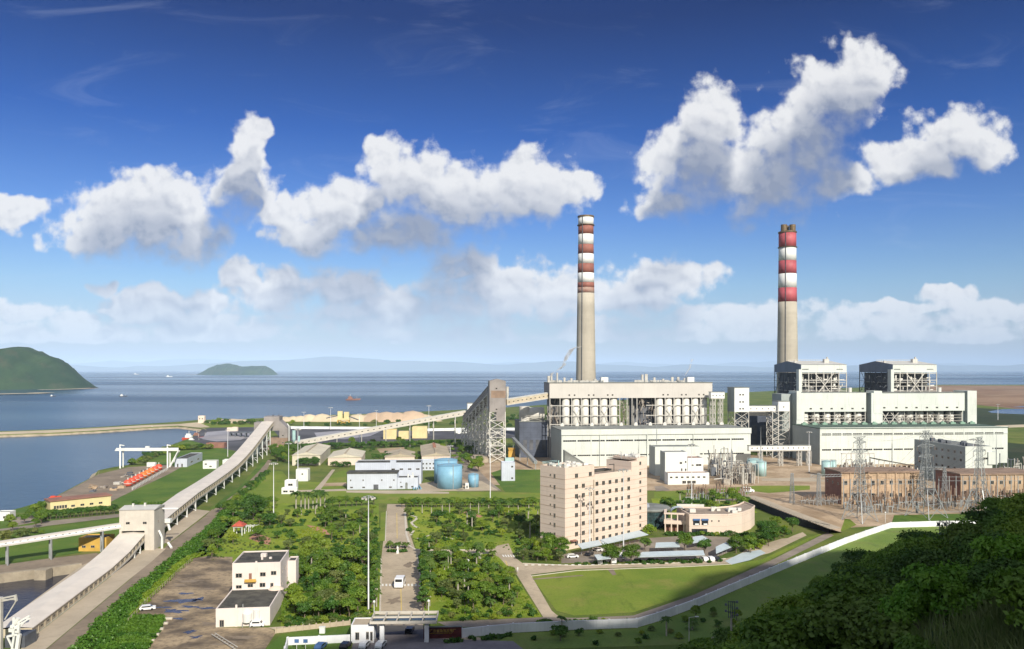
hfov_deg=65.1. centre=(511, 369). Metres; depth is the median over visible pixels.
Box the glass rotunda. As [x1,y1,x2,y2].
[647,503,669,527]
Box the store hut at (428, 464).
[423,459,433,469]
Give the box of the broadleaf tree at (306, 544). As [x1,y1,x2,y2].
[299,540,314,552]
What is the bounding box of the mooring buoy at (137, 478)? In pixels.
[133,474,139,481]
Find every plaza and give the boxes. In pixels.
[351,629,521,648]
[742,538,791,552]
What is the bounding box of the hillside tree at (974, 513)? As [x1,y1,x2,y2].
[959,506,1008,523]
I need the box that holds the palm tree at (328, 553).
[321,551,334,565]
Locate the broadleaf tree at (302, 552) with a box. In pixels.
[298,550,310,555]
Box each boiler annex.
[514,406,548,457]
[735,412,771,444]
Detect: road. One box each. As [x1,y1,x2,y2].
[47,460,271,648]
[377,504,480,639]
[411,532,805,616]
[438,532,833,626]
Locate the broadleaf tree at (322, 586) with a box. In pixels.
[313,582,329,592]
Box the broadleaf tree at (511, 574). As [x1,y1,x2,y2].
[503,572,516,586]
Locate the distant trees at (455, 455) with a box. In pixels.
[290,443,460,457]
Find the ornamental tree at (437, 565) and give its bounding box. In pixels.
[431,561,441,569]
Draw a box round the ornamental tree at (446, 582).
[437,578,451,594]
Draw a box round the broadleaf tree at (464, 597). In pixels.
[460,593,470,604]
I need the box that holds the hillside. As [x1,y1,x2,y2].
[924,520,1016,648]
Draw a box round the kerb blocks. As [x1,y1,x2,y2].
[525,561,714,564]
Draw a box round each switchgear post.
[741,485,748,495]
[873,497,882,512]
[881,491,888,505]
[885,501,893,512]
[901,496,908,507]
[943,491,950,506]
[946,495,953,508]
[955,495,962,506]
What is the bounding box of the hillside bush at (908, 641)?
[893,632,944,648]
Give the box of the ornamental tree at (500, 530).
[497,528,506,534]
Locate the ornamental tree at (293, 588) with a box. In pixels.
[283,585,302,595]
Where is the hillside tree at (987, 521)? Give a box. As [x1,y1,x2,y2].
[977,515,998,527]
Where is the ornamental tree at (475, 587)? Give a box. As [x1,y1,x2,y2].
[465,580,476,590]
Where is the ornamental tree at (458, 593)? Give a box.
[454,590,465,598]
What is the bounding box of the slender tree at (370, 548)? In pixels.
[363,542,372,562]
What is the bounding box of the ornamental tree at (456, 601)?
[452,598,461,606]
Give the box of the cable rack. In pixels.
[211,633,237,648]
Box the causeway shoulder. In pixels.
[18,562,88,611]
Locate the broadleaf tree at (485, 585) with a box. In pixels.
[475,581,491,597]
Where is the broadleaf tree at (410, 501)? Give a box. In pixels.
[407,497,414,506]
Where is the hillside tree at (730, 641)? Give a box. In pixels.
[724,620,747,646]
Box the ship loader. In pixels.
[0,594,36,648]
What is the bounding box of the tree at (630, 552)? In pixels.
[620,542,639,562]
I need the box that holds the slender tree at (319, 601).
[314,596,323,614]
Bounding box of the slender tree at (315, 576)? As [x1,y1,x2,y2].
[307,571,321,592]
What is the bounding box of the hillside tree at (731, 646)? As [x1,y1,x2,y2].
[702,634,751,648]
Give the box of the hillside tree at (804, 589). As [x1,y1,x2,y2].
[800,583,816,593]
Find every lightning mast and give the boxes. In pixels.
[933,462,933,509]
[996,438,996,467]
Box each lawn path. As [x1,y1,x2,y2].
[533,575,582,579]
[608,568,616,574]
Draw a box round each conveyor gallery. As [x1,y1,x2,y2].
[3,532,144,637]
[133,421,273,531]
[294,410,466,447]
[462,386,487,422]
[506,392,549,404]
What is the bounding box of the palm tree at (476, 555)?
[472,553,481,563]
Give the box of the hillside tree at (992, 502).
[977,496,1008,510]
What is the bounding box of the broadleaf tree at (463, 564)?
[456,559,471,570]
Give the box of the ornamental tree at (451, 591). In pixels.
[448,587,457,598]
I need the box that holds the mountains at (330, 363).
[70,356,1023,370]
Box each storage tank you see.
[434,457,456,482]
[437,462,461,488]
[468,472,478,487]
[747,457,762,470]
[756,460,766,476]
[821,459,831,475]
[831,459,836,466]
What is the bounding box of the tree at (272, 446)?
[267,443,277,449]
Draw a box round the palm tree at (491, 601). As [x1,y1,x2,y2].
[485,597,496,606]
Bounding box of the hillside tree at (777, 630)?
[732,605,840,648]
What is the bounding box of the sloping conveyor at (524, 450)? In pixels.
[512,437,536,469]
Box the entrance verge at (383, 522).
[379,512,386,540]
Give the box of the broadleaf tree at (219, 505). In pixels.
[215,502,222,510]
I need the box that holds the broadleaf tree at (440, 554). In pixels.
[434,550,449,563]
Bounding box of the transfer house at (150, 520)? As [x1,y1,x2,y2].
[119,503,178,549]
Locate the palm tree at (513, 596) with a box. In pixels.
[510,591,517,599]
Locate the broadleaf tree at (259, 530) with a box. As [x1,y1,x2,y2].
[252,526,264,541]
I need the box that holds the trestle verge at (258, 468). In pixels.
[211,460,266,509]
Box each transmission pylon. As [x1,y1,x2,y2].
[841,436,878,523]
[904,430,947,519]
[962,437,990,511]
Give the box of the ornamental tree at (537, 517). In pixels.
[532,514,539,523]
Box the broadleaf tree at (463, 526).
[458,523,468,532]
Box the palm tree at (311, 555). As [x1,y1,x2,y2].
[303,553,317,562]
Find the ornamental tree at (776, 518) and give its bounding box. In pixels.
[769,516,781,522]
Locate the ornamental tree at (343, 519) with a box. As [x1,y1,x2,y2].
[339,517,348,525]
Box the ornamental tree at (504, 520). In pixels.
[500,517,509,529]
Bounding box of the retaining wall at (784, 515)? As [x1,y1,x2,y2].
[745,496,829,532]
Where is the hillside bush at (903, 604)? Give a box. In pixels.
[877,580,950,628]
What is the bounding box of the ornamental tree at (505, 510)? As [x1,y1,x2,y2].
[500,507,509,515]
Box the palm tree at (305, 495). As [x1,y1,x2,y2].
[300,491,307,508]
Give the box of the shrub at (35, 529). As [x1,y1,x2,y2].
[30,527,39,532]
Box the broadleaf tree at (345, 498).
[342,496,349,502]
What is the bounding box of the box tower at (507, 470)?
[501,461,514,480]
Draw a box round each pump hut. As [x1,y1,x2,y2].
[281,487,297,493]
[285,479,297,486]
[296,468,309,480]
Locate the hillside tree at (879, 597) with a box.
[865,592,891,603]
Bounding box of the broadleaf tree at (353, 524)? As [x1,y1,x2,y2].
[346,521,358,534]
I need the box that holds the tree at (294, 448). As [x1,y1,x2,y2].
[289,445,297,451]
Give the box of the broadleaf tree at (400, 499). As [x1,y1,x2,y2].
[398,497,405,503]
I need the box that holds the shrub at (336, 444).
[331,442,339,448]
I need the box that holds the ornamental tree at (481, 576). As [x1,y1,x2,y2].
[473,572,488,588]
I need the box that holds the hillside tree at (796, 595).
[765,590,810,614]
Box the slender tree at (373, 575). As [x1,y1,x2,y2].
[365,570,376,581]
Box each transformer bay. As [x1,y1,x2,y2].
[703,445,733,475]
[714,460,758,484]
[844,459,875,466]
[999,453,1023,468]
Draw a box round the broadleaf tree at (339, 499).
[335,496,344,506]
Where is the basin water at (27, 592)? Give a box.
[0,574,68,621]
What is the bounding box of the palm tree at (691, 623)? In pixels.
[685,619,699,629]
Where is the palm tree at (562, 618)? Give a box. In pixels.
[556,615,567,624]
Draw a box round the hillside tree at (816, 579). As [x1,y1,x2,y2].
[809,573,824,583]
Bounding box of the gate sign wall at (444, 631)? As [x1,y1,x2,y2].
[423,626,461,638]
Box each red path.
[249,534,270,544]
[307,525,329,534]
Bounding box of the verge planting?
[234,473,266,505]
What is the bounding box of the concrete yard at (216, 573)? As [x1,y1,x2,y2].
[137,556,274,648]
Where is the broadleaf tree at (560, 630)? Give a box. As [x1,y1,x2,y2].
[550,624,568,640]
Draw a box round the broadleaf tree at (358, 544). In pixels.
[354,540,363,547]
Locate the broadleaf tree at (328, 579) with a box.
[320,576,334,584]
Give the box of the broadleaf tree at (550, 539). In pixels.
[541,534,556,554]
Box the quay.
[0,553,98,572]
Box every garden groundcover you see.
[213,513,378,559]
[281,555,372,621]
[411,510,538,549]
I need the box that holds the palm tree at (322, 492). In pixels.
[314,490,324,505]
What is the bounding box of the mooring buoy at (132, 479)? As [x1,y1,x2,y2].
[129,476,135,483]
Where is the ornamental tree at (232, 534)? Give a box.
[228,531,239,540]
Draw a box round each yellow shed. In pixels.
[383,429,396,438]
[399,431,408,438]
[412,426,427,437]
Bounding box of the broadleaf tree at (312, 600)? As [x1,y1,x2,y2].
[308,597,321,614]
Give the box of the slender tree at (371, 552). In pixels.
[369,549,377,559]
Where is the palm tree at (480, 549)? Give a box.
[475,548,484,564]
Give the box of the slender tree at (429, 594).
[423,586,432,608]
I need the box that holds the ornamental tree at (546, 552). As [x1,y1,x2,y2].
[541,548,551,558]
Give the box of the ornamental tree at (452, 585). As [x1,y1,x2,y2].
[449,578,459,587]
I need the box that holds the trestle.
[461,395,504,462]
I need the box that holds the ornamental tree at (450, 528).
[445,526,453,534]
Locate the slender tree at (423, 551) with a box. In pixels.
[418,549,427,557]
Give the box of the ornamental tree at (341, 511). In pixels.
[338,509,345,517]
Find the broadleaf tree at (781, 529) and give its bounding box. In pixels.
[776,527,785,532]
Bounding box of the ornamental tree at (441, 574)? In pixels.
[435,569,448,578]
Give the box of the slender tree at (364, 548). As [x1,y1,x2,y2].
[359,543,369,563]
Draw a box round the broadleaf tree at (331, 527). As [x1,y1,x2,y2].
[325,524,337,539]
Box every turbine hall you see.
[551,422,750,465]
[792,421,1008,464]
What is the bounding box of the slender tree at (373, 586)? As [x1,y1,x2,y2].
[367,581,377,604]
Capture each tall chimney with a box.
[576,215,595,380]
[777,224,797,392]
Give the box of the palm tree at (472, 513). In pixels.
[468,511,477,526]
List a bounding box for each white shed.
[0,510,15,520]
[203,460,218,468]
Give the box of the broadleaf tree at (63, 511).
[59,509,66,514]
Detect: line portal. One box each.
[789,473,841,505]
[919,467,947,505]
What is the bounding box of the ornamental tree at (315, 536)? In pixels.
[311,533,319,540]
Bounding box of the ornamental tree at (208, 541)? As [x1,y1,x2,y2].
[201,537,214,547]
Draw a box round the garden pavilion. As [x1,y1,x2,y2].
[231,520,246,534]
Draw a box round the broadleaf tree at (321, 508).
[316,506,324,513]
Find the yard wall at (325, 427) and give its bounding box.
[290,426,514,430]
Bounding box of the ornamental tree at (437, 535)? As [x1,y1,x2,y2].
[429,531,442,542]
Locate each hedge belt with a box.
[67,508,238,648]
[128,551,204,617]
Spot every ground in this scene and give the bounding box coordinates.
[0,385,1023,648]
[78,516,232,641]
[204,430,249,441]
[748,491,845,531]
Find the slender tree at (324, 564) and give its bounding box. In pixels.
[318,560,330,577]
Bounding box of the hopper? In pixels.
[508,448,514,458]
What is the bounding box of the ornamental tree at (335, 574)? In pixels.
[328,570,344,582]
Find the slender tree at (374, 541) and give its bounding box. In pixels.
[370,538,379,547]
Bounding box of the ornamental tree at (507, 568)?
[504,565,515,571]
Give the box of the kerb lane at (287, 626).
[268,624,345,629]
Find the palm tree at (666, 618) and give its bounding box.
[660,616,671,635]
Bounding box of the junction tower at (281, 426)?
[254,415,290,449]
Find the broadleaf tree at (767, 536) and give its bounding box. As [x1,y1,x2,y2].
[761,533,776,545]
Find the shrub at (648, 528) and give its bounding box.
[642,524,656,533]
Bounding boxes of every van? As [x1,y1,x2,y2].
[250,620,264,626]
[394,575,405,587]
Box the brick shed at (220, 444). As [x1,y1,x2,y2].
[206,442,226,447]
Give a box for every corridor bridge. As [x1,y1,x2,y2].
[709,392,724,424]
[747,445,810,465]
[749,405,776,411]
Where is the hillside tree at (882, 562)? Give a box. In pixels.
[873,534,948,574]
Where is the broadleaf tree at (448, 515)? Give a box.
[443,512,456,521]
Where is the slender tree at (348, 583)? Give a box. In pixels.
[344,578,355,592]
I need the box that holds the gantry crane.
[115,444,179,467]
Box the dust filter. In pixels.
[287,423,301,448]
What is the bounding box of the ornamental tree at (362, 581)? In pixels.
[358,578,367,586]
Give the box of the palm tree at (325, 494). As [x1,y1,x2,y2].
[321,491,329,505]
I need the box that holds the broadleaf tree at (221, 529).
[213,526,224,537]
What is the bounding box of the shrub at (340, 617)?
[337,615,345,620]
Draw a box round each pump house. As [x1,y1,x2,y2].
[346,470,398,489]
[355,459,422,483]
[397,472,418,488]
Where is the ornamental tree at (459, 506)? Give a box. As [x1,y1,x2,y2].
[455,503,463,514]
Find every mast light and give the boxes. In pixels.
[269,462,277,512]
[285,443,291,478]
[361,495,375,612]
[486,438,493,497]
[585,487,594,550]
[618,469,628,560]
[688,444,695,503]
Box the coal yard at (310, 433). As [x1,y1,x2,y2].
[274,429,514,445]
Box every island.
[0,347,97,389]
[197,363,277,374]
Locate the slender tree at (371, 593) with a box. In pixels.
[366,588,375,606]
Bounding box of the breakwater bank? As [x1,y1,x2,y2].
[0,426,205,436]
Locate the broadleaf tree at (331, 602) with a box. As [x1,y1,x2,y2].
[322,595,340,612]
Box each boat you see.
[182,433,198,439]
[346,394,359,399]
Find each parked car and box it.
[139,604,155,610]
[314,642,327,648]
[339,641,351,648]
[358,640,370,648]
[375,640,386,648]
[405,626,414,633]
[566,553,578,557]
[585,551,593,555]
[591,547,602,551]
[699,556,708,560]
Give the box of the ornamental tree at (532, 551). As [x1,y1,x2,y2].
[527,549,535,555]
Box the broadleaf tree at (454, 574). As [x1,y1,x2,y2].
[450,571,458,577]
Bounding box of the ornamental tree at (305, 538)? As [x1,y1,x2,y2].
[301,536,311,540]
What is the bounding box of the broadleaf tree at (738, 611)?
[733,609,742,620]
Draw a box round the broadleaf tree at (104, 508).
[100,506,108,514]
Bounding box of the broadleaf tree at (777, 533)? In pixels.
[770,529,780,540]
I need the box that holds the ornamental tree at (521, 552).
[518,549,527,557]
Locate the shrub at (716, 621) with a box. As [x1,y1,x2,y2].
[713,619,722,625]
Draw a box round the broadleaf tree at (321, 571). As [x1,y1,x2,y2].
[315,567,328,580]
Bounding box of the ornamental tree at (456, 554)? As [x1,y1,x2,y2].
[452,550,462,558]
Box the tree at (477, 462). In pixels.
[471,456,483,471]
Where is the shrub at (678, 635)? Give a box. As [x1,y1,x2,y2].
[674,632,684,638]
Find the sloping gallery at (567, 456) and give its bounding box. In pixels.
[563,450,583,462]
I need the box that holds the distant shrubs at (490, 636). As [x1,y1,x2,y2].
[37,413,791,645]
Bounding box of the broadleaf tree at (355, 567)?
[348,563,363,574]
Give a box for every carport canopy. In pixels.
[577,540,601,554]
[594,554,610,563]
[600,530,647,549]
[638,550,704,559]
[655,542,679,550]
[693,535,707,542]
[716,542,730,553]
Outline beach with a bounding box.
[3,393,32,393]
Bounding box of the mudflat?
[928,385,1023,408]
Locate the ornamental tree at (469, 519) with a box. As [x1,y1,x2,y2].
[466,517,476,523]
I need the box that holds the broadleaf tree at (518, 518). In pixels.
[513,515,525,524]
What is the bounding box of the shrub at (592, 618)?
[589,615,597,619]
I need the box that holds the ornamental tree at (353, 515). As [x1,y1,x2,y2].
[349,513,357,520]
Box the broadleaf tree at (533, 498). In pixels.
[529,496,537,503]
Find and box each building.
[44,492,111,509]
[79,534,114,550]
[198,416,205,422]
[216,588,281,626]
[232,550,288,600]
[540,452,646,549]
[660,450,686,480]
[664,501,754,534]
[665,471,708,484]
[687,456,702,470]
[914,437,997,479]
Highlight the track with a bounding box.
[994,424,1023,427]
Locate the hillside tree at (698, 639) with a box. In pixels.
[688,637,709,645]
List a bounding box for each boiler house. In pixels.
[774,357,846,393]
[859,357,936,391]
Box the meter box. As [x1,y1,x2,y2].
[319,626,325,633]
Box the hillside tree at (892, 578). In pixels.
[832,563,911,596]
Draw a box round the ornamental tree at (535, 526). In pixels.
[531,524,539,533]
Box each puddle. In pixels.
[164,599,197,602]
[164,609,188,612]
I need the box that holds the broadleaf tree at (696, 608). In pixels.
[690,605,700,618]
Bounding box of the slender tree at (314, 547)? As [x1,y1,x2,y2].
[310,543,320,552]
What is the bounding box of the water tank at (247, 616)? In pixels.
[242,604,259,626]
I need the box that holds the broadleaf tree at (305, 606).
[294,601,311,616]
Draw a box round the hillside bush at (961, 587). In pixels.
[938,574,990,614]
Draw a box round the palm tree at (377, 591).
[373,589,381,606]
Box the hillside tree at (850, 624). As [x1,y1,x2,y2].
[794,591,924,648]
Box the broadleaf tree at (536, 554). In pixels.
[532,551,541,561]
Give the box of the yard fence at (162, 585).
[128,558,192,620]
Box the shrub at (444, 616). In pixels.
[442,613,449,619]
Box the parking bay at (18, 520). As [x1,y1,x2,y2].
[14,516,40,525]
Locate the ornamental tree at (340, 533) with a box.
[337,531,347,537]
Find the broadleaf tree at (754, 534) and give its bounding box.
[748,532,759,537]
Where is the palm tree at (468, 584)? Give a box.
[462,582,475,602]
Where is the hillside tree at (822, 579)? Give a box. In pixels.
[818,576,830,582]
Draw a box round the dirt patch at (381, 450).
[377,447,406,452]
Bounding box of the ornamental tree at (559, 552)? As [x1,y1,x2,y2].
[555,550,563,561]
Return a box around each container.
[147,462,156,466]
[505,457,513,460]
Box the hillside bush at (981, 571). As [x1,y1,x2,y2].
[966,555,1023,585]
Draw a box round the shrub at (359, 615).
[357,613,364,617]
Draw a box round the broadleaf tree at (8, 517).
[4,514,15,521]
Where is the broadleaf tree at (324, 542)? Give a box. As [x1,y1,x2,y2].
[317,537,330,546]
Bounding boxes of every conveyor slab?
[21,576,127,648]
[110,548,165,579]
[165,509,208,542]
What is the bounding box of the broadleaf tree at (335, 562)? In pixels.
[327,556,344,580]
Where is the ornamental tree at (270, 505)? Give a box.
[268,502,276,511]
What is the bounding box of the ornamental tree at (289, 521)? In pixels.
[285,518,294,524]
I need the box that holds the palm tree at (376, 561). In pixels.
[369,560,381,564]
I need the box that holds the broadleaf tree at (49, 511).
[46,509,54,518]
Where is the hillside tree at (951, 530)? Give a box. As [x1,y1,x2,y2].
[935,517,993,554]
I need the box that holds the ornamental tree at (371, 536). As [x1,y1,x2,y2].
[366,534,377,540]
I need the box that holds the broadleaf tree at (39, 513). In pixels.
[33,510,47,523]
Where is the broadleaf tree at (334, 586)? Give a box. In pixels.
[328,583,339,591]
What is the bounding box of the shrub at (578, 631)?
[574,628,583,634]
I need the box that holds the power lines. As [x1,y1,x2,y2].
[823,431,984,476]
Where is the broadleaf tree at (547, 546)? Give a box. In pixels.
[542,543,552,549]
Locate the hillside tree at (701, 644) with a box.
[683,640,716,647]
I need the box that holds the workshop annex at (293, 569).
[287,556,298,592]
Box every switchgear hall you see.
[824,467,923,504]
[936,468,1023,499]
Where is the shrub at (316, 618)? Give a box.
[312,615,319,622]
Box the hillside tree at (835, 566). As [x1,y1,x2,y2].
[830,561,850,575]
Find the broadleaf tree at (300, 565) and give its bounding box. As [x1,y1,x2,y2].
[299,563,303,577]
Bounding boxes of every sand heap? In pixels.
[200,434,248,438]
[294,416,303,421]
[300,414,314,421]
[311,414,329,421]
[331,415,342,421]
[343,414,363,421]
[363,412,378,421]
[377,412,392,421]
[391,412,402,421]
[401,411,423,420]
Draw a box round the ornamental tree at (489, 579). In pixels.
[481,577,493,591]
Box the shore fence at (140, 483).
[132,467,167,489]
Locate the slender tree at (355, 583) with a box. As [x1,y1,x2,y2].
[347,580,359,593]
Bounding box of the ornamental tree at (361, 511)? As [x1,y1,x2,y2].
[357,509,365,518]
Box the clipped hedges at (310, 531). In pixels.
[276,526,325,541]
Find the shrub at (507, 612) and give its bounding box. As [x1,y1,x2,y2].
[504,609,512,616]
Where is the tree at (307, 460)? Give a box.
[304,458,312,466]
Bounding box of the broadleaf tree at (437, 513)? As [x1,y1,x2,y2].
[431,510,442,521]
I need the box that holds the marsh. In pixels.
[977,408,1023,468]
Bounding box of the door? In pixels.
[219,620,223,626]
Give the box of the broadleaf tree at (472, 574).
[468,572,477,580]
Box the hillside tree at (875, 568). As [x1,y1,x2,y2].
[831,565,879,577]
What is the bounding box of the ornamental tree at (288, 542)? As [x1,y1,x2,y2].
[283,538,293,547]
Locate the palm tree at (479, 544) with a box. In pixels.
[474,542,484,558]
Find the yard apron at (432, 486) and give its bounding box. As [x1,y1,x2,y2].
[417,481,496,490]
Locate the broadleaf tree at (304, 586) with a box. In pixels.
[297,583,309,591]
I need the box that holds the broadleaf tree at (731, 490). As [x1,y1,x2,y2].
[726,487,737,498]
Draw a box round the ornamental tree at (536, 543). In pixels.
[533,540,540,547]
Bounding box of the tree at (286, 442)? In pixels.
[284,441,294,446]
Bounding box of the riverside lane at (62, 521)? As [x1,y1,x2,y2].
[0,514,118,530]
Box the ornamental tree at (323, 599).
[320,598,328,614]
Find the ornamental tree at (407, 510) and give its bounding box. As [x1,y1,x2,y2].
[403,507,411,516]
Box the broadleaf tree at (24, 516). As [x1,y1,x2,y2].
[18,513,29,523]
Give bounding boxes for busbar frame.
[843,476,1018,508]
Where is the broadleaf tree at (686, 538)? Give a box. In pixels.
[676,532,693,550]
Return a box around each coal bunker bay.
[544,373,712,457]
[772,387,976,456]
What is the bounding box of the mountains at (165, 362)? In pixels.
[69,359,1005,366]
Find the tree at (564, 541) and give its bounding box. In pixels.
[552,537,570,550]
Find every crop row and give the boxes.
[92,641,150,648]
[96,638,152,643]
[108,633,154,639]
[111,631,157,636]
[116,623,159,629]
[116,627,158,632]
[122,620,162,625]
[124,617,165,621]
[128,612,166,618]
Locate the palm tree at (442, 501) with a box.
[438,499,446,510]
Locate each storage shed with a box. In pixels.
[291,443,329,465]
[328,447,365,464]
[384,448,414,459]
[420,442,450,458]
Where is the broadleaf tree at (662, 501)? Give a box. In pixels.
[660,498,669,504]
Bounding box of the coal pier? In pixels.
[229,431,252,437]
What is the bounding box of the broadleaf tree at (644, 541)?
[639,537,651,550]
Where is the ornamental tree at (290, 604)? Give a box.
[287,593,299,612]
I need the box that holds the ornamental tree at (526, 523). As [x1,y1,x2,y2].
[520,521,529,528]
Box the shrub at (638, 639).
[634,637,641,642]
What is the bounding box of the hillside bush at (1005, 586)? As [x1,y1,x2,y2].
[973,563,1023,629]
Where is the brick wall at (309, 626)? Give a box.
[275,619,350,633]
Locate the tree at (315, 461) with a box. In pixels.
[312,458,319,464]
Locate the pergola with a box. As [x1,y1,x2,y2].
[240,524,258,531]
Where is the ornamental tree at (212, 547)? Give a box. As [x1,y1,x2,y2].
[206,544,218,558]
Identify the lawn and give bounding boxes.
[0,518,118,563]
[197,503,379,626]
[225,470,539,508]
[277,522,330,541]
[405,502,538,552]
[424,554,541,620]
[491,470,539,492]
[532,533,822,614]
[651,496,756,512]
[654,486,809,497]
[892,514,971,521]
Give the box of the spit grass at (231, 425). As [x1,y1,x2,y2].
[201,423,253,426]
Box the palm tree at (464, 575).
[459,572,470,586]
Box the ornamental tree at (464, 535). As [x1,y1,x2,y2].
[459,532,468,541]
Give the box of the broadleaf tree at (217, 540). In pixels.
[211,537,223,547]
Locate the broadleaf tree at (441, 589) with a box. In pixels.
[437,586,447,596]
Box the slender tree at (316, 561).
[311,556,320,566]
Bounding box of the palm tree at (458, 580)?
[452,578,462,590]
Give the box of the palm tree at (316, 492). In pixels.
[311,489,321,508]
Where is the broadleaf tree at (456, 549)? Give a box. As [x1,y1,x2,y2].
[450,547,458,555]
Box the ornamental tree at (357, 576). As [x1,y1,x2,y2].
[342,571,361,579]
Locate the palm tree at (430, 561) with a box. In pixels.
[424,558,435,565]
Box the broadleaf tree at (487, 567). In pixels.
[480,562,495,573]
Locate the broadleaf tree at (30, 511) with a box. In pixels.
[25,508,35,518]
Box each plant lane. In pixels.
[298,489,345,491]
[314,470,334,489]
[324,482,345,485]
[346,490,448,493]
[446,445,499,490]
[654,486,668,490]
[675,499,734,501]
[762,478,824,481]
[846,510,980,515]
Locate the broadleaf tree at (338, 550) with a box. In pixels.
[329,545,344,556]
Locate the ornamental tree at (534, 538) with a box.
[528,536,536,545]
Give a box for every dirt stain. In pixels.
[175,580,203,581]
[200,622,215,625]
[210,641,241,644]
[386,596,400,603]
[403,562,413,567]
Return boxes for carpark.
[561,535,743,562]
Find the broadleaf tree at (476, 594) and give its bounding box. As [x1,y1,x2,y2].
[463,589,482,607]
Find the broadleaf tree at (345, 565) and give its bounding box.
[337,560,351,574]
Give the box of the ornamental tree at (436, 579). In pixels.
[432,577,441,585]
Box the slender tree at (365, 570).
[361,565,369,575]
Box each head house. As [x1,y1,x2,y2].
[467,402,476,444]
[766,401,789,457]
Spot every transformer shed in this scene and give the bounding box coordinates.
[839,453,874,466]
[869,457,917,469]
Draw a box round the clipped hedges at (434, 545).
[427,534,471,547]
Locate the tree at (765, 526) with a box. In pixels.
[755,519,778,539]
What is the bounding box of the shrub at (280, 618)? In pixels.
[277,615,284,621]
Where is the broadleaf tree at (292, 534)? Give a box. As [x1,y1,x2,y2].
[285,531,297,539]
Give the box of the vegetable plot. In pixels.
[73,615,164,648]
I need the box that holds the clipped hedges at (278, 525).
[275,522,303,527]
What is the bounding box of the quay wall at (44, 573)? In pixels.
[0,563,81,582]
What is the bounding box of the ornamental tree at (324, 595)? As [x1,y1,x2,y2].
[313,591,332,597]
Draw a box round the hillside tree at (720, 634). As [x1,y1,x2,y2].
[710,627,729,645]
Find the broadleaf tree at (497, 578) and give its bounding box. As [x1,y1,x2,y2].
[492,574,503,585]
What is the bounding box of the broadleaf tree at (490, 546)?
[485,541,496,555]
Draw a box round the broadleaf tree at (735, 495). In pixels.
[731,493,740,503]
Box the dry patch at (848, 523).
[841,519,855,530]
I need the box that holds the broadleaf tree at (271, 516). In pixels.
[261,512,276,522]
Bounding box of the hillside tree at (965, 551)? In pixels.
[950,529,1007,566]
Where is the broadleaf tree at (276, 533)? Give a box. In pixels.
[271,531,281,535]
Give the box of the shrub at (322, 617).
[318,615,328,622]
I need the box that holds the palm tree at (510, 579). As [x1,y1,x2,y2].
[504,576,514,589]
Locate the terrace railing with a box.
[745,494,829,527]
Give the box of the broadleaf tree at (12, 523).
[8,521,17,529]
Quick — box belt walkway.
[0,523,121,565]
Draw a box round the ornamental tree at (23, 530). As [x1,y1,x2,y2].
[13,527,29,536]
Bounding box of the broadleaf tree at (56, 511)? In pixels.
[51,509,59,517]
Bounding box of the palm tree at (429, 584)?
[421,582,435,605]
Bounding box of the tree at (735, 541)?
[726,534,745,552]
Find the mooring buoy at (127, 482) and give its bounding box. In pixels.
[123,478,131,486]
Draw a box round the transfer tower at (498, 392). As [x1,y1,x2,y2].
[488,379,508,461]
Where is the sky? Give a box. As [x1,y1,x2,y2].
[0,0,1023,365]
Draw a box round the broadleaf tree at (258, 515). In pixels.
[253,512,264,523]
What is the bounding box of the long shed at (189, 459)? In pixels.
[175,453,201,466]
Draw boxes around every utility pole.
[725,601,738,637]
[936,520,949,534]
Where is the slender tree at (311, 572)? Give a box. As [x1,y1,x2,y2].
[306,570,313,582]
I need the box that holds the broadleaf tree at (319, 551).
[313,547,327,559]
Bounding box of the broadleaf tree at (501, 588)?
[495,584,511,604]
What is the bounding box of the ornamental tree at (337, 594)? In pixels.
[332,591,350,614]
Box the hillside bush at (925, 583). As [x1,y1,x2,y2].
[901,559,988,627]
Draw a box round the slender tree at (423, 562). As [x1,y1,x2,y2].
[417,559,426,571]
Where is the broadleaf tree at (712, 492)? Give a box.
[708,489,716,495]
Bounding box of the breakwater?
[0,422,208,433]
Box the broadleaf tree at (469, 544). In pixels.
[462,541,475,556]
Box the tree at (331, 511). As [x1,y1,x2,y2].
[321,505,338,522]
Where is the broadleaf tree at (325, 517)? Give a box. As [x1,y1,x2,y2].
[319,513,332,526]
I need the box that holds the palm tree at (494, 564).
[491,562,498,568]
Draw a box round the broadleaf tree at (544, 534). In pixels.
[540,531,554,538]
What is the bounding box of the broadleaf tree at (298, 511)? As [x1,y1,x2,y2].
[293,508,301,517]
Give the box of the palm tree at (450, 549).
[446,548,455,563]
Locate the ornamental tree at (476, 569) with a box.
[472,566,482,571]
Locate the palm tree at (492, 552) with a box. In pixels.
[488,550,496,557]
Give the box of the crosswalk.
[382,584,419,585]
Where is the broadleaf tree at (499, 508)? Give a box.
[494,504,503,514]
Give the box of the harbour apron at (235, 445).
[191,427,253,450]
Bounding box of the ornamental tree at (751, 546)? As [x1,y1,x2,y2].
[745,543,754,552]
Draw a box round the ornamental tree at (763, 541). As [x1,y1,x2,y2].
[757,539,766,544]
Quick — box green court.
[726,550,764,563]
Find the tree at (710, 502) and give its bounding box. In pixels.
[703,499,716,506]
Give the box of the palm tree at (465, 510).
[461,508,471,523]
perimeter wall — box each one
[284,634,349,648]
[462,520,974,637]
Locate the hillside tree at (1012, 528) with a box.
[980,522,1023,536]
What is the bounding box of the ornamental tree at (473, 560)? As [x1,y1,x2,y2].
[469,557,478,562]
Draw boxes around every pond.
[315,431,379,438]
[988,409,1023,413]
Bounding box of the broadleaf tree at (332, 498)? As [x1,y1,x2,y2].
[329,496,336,504]
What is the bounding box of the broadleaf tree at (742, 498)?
[736,496,748,502]
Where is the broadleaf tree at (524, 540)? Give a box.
[520,537,529,549]
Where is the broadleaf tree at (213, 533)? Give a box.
[206,529,220,538]
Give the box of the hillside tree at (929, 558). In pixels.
[885,544,958,575]

